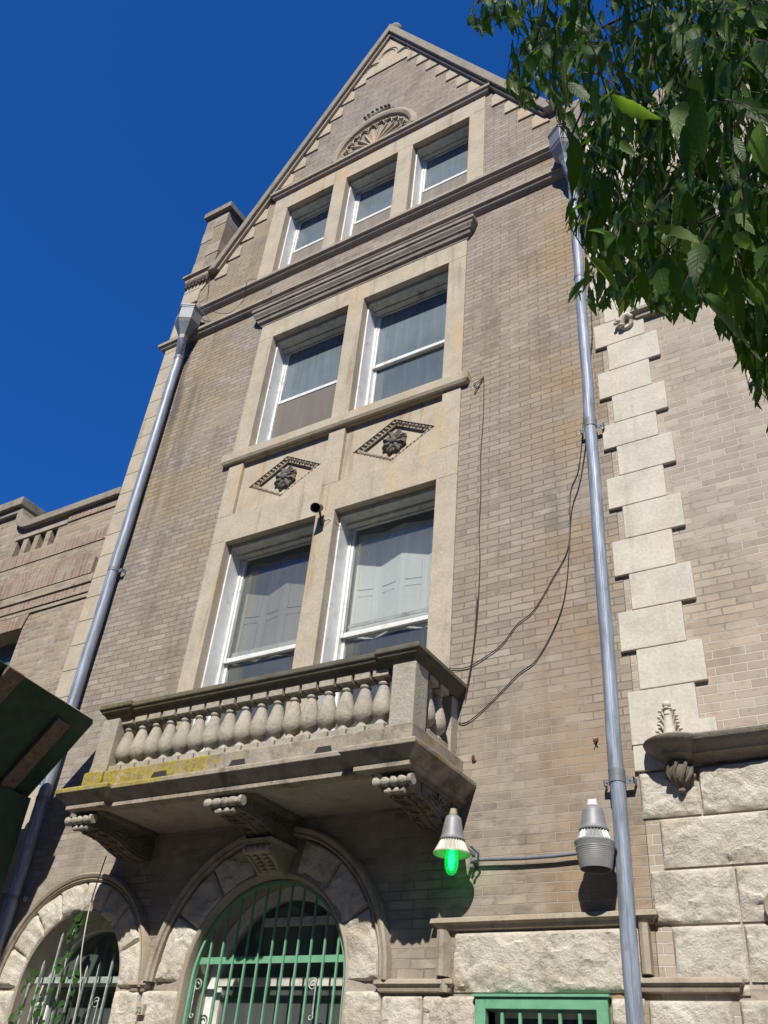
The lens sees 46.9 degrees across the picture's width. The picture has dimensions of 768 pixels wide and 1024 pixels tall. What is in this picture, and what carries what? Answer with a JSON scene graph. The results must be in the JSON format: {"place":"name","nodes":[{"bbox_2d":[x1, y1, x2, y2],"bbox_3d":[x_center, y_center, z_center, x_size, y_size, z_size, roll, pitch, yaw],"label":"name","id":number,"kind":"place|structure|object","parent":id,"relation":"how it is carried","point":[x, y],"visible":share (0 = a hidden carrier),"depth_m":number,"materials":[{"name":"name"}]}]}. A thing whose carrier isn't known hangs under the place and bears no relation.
{"place":"outdoors","nodes":[
{"label":"outdoors","id":0,"kind":"place"},
{"bbox_2d":[0,661,92,894],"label":"sidewalk shed","id":1,"kind":"structure","parent":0,"point":[43,730],"depth_m":8.79,"materials":[{"name":"green wood"}]},
{"bbox_2d":[0,0,764,512],"label":"sky","id":2,"kind":"structure","parent":0,"point":[124,124],"materials":[{"name":"blue"}]},
{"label":"road","id":3,"kind":"structure","parent":0,"visible":0},
{"bbox_2d":[0,487,121,694],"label":"crenellated building","id":4,"kind":"structure","parent":3,"relation":"on","point":[48,562],"depth_m":11.66,"materials":[{"name":"brick"}]},
{"bbox_2d":[0,643,15,664],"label":"window","id":5,"kind":"structure","parent":4,"relation":"in","point":[5,655],"depth_m":11.68,"materials":[{"name":"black glass"}]},
{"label":"pavement","id":6,"kind":"structure","parent":0,"visible":0},
{"bbox_2d":[0,23,767,1023],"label":"gabled building","id":7,"kind":"structure","parent":6,"relation":"on","point":[276,685],"depth_m":7.90,"materials":[{"name":"beige brick"}]},
{"bbox_2d":[17,926,116,1023],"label":"window grille","id":8,"kind":"object","parent":7,"relation":"attached to","point":[70,987],"depth_m":7.79,"materials":[{"name":"metal"}]},
{"bbox_2d":[8,911,83,1023],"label":"climbing vine","id":9,"kind":"object","parent":8,"relation":"attached to","point":[79,918],"visible":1,"depth_m":7.85,"materials":[{"name":"green plant"}]},
{"bbox_2d":[32,919,116,1023],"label":"window","id":10,"kind":"structure","parent":7,"relation":"in","point":[94,928],"depth_m":8.25,"materials":[{"name":"white paint"}]},
{"bbox_2d":[72,856,106,1023],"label":"cable","id":11,"kind":"object","parent":7,"relation":"hanging from","point":[83,940],"visible":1,"depth_m":7.50,"materials":[{"name":"grey rubber"}]},
{"bbox_2d":[0,303,203,955],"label":"downpipe","id":12,"kind":"object","parent":7,"relation":"attached to","point":[188,319],"visible":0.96,"depth_m":10.40,"materials":[{"name":"metal"}]},
{"bbox_2d":[199,274,255,313],"bbox_3d":[-2.247,-3.498,13.396,1.326,1.304,0.141,-16,-41,27],"label":"cable","id":13,"kind":"object","parent":7,"relation":"attached to","point":[207,295],"visible":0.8,"depth_m":13.17,"materials":[{"name":"grey rubber"}]},
{"bbox_2d":[186,522,314,753],"bbox_3d":[-1.219,1.456,9.150,1.245,2.745,0.425,-16,-41,27],"label":"window","id":14,"kind":"structure","parent":7,"relation":"in","point":[272,604],"depth_m":9.72,"materials":[{"name":"grey glass"}]},
{"bbox_2d":[182,880,344,1023],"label":"window grille","id":15,"kind":"object","parent":7,"relation":"attached to","point":[310,958],"depth_m":6.97,"materials":[{"name":"green metal"}]},
{"bbox_2d":[201,886,342,1023],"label":"window","id":16,"kind":"structure","parent":7,"relation":"in","point":[298,891],"depth_m":7.27,"materials":[{"name":"white paint"}]},
{"bbox_2d":[256,312,346,443],"bbox_3d":[-0.945,-1.593,11.291,1.225,2.015,0.285,-16,-41,27],"label":"window","id":17,"kind":"structure","parent":7,"relation":"in","point":[295,399],"depth_m":11.57,"materials":[{"name":"grey glass"}]},
{"bbox_2d":[278,191,332,268],"bbox_3d":[-1.100,-4.133,13.440,0.890,1.665,0.265,-16,-41,27],"label":"window","id":18,"kind":"structure","parent":7,"relation":"in","point":[318,209],"depth_m":13.77,"materials":[{"name":"grey glass"}]},
{"bbox_2d":[310,502,340,526],"bbox_3d":[-0.630,0.021,9.331,0.357,0.225,0.148,29,-42,-29],"label":"security camera","id":19,"kind":"object","parent":7,"relation":"attached to","point":[315,507],"visible":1,"depth_m":9.30,"materials":[{"name":"black plastic"}]},
{"bbox_2d":[341,160,396,239],"bbox_3d":[-0.134,-4.411,12.926,0.910,1.665,0.265,-16,-41,27],"label":"window","id":20,"kind":"structure","parent":7,"relation":"in","point":[382,178],"depth_m":13.24,"materials":[{"name":"grey glass"}]},
{"bbox_2d":[314,486,435,732],"bbox_3d":[0.043,1.093,8.479,1.215,2.745,0.425,-16,-41,27],"label":"window","id":21,"kind":"structure","parent":7,"relation":"in","point":[391,585],"depth_m":9.03,"materials":[{"name":"grey glass"}]},
{"bbox_2d":[354,270,448,408],"bbox_3d":[0.305,-1.952,10.626,1.225,2.015,0.285,-16,-41,27],"label":"window","id":22,"kind":"structure","parent":7,"relation":"in","point":[405,317],"depth_m":10.95,"materials":[{"name":"grey glass"}]},
{"bbox_2d":[411,124,468,207],"bbox_3d":[0.863,-4.698,12.396,0.920,1.665,0.265,-16,-41,27],"label":"window","id":23,"kind":"structure","parent":7,"relation":"in","point":[441,164],"depth_m":12.70,"materials":[{"name":"grey glass"}]},
{"bbox_2d":[433,808,479,875],"bbox_3d":[0.521,2.384,6.365,0.282,0.465,0.374,-16,-41,27],"label":"wall lamp","id":24,"kind":"object","parent":7,"relation":"attached to","point":[451,849],"visible":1,"depth_m":6.29,"materials":[{"name":"green"}]},
{"bbox_2d":[464,598,476,698],"bbox_3d":[0.735,1.132,7.457,0.097,0.951,0.008,-16,-41,27],"label":"cable","id":25,"kind":"object","parent":7,"relation":"attached to","point":[473,650],"visible":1,"depth_m":7.42,"materials":[{"name":"black rubber"}]},
{"bbox_2d":[465,376,483,691],"bbox_3d":[0.856,0.023,8.272,0.128,3.574,0.008,-16,-41,27],"label":"cable","id":26,"kind":"object","parent":7,"relation":"attached to","point":[481,380],"visible":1,"depth_m":8.39,"materials":[{"name":"black rubber"}]},
{"bbox_2d":[470,852,576,869],"bbox_3d":[1.009,2.427,6.177,0.892,0.084,0.056,-16,-41,27],"label":"conduit","id":27,"kind":"object","parent":7,"relation":"attached to","point":[473,860],"visible":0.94,"depth_m":6.19,"materials":[{"name":"grey metal"}]},
{"bbox_2d":[472,994,611,1023],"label":"barred window","id":28,"kind":"structure","parent":7,"relation":"attached to","point":[559,1007],"depth_m":5.63,"materials":[{"name":"green paint"}]},
{"bbox_2d":[574,799,616,873],"bbox_3d":[1.413,2.154,5.885,0.268,0.457,0.354,-16,-41,27],"label":"wall lamp","id":29,"kind":"object","parent":7,"relation":"attached to","point":[595,847],"visible":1,"depth_m":5.76,"materials":[{"name":"metal"}]},
{"bbox_2d":[547,123,644,1023],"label":"downpipe","id":30,"kind":"object","parent":7,"relation":"attached to","point":[617,780],"visible":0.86,"depth_m":6.55,"materials":[{"name":"metal"}]},
{"bbox_2d":[449,414,583,668],"bbox_3d":[1.329,-0.827,8.595,1.355,4.964,0.008,-16,-41,27],"label":"cable","id":31,"kind":"object","parent":30,"relation":"attached to","point":[555,572],"visible":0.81,"depth_m":7.43,"materials":[{"name":"black rubber"}]},
{"bbox_2d":[458,254,591,723],"bbox_3d":[1.414,-0.777,8.489,1.376,5.754,0.026,-17,-42,28],"label":"cable","id":32,"kind":"object","parent":30,"relation":"attached to","point":[567,571],"visible":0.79,"depth_m":7.27,"materials":[{"name":"black rubber"}]},
{"bbox_2d":[467,0,767,432],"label":"street tree","id":33,"kind":"object","parent":6,"relation":"on","point":[696,230],"visible":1,"depth_m":1.88,"materials":[{"name":"green plant"}]}
]}

